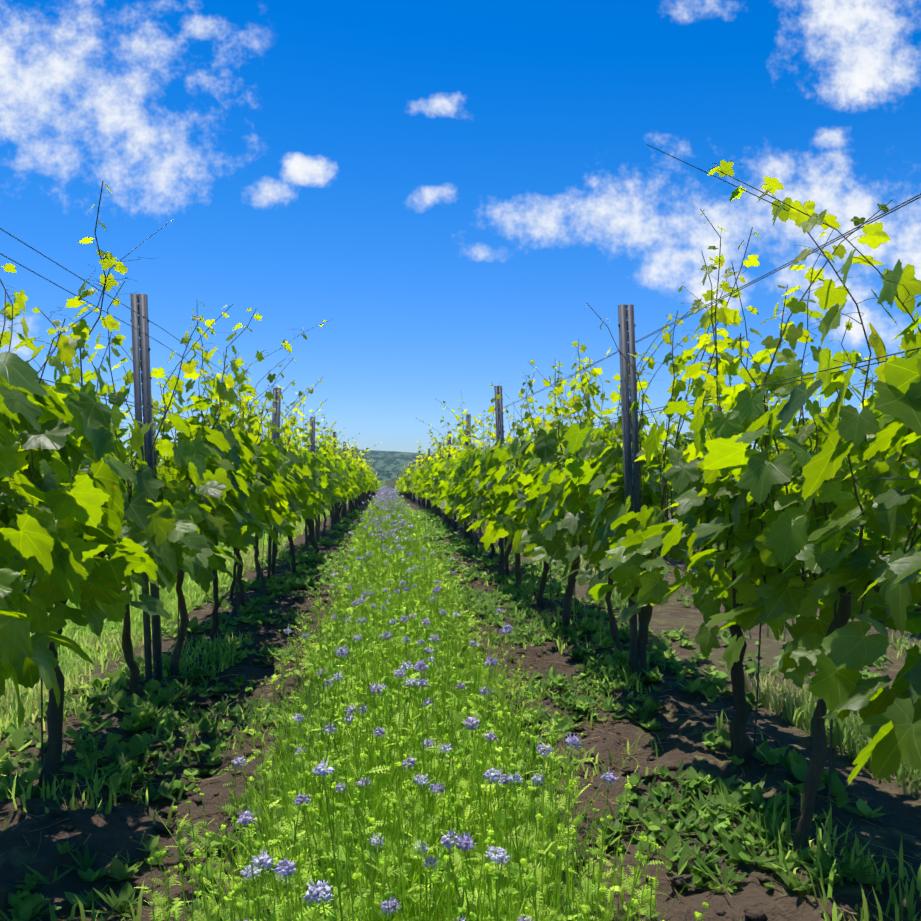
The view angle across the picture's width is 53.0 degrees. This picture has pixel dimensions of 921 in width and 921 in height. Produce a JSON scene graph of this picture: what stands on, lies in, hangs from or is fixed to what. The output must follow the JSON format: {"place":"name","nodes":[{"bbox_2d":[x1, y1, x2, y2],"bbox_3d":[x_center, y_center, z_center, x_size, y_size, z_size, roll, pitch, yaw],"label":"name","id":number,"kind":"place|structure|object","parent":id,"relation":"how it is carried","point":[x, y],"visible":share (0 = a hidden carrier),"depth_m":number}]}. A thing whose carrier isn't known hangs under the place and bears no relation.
{"place":"outdoors","nodes":[
{"label":"outdoors","id":0,"kind":"place"},
{"bbox_2d":[0,345,919,610],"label":"vine","id":1,"kind":"object","parent":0,"point":[329,484],"depth_m":14.56},
{"bbox_2d":[0,144,920,617],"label":"vine shoots","id":2,"kind":"object","parent":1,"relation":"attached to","point":[662,480],"visible":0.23,"depth_m":3.77},
{"bbox_2d":[0,480,920,920],"bbox_3d":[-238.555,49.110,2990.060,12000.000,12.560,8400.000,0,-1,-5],"label":"ground","id":3,"kind":"structure","parent":0,"point":[118,828],"depth_m":3.48},
{"bbox_2d":[23,294,722,685],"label":"trellis posts","id":4,"kind":"object","parent":3,"relation":"on","point":[141,362],"visible":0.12,"depth_m":4.98},
{"bbox_2d":[0,193,920,827],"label":"trellis wires","id":5,"kind":"object","parent":4,"relation":"attached to","point":[560,433],"visible":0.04,"depth_m":3.49},
{"bbox_2d":[130,485,708,920],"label":"cover crop","id":6,"kind":"object","parent":3,"relation":"on","point":[324,833],"depth_m":2.38},
{"bbox_2d":[28,575,878,920],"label":"soil clods","id":7,"kind":"object","parent":3,"relation":"on","point":[752,915],"visible":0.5,"depth_m":3.41},
{"bbox_2d":[0,160,920,862],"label":"vine","id":8,"kind":"object","parent":3,"relation":"on","point":[52,538],"depth_m":3.20},
{"bbox_2d":[0,508,920,920],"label":"weeds and grass","id":9,"kind":"object","parent":3,"relation":"on","point":[758,812],"visible":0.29,"depth_m":4.07},
{"bbox_2d":[78,346,915,510],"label":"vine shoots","id":10,"kind":"object","parent":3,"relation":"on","point":[449,432],"visible":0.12,"depth_m":13.03},
{"bbox_2d":[0,0,920,353],"bbox_3d":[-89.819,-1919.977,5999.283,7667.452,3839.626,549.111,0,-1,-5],"label":"cloud","id":11,"kind":"structure","parent":0,"point":[862,32],"depth_m":6021.74},
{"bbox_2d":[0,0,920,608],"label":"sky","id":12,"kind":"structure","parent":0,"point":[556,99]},
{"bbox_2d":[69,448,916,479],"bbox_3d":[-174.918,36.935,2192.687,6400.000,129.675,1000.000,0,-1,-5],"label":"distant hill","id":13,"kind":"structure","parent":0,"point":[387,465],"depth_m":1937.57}
]}

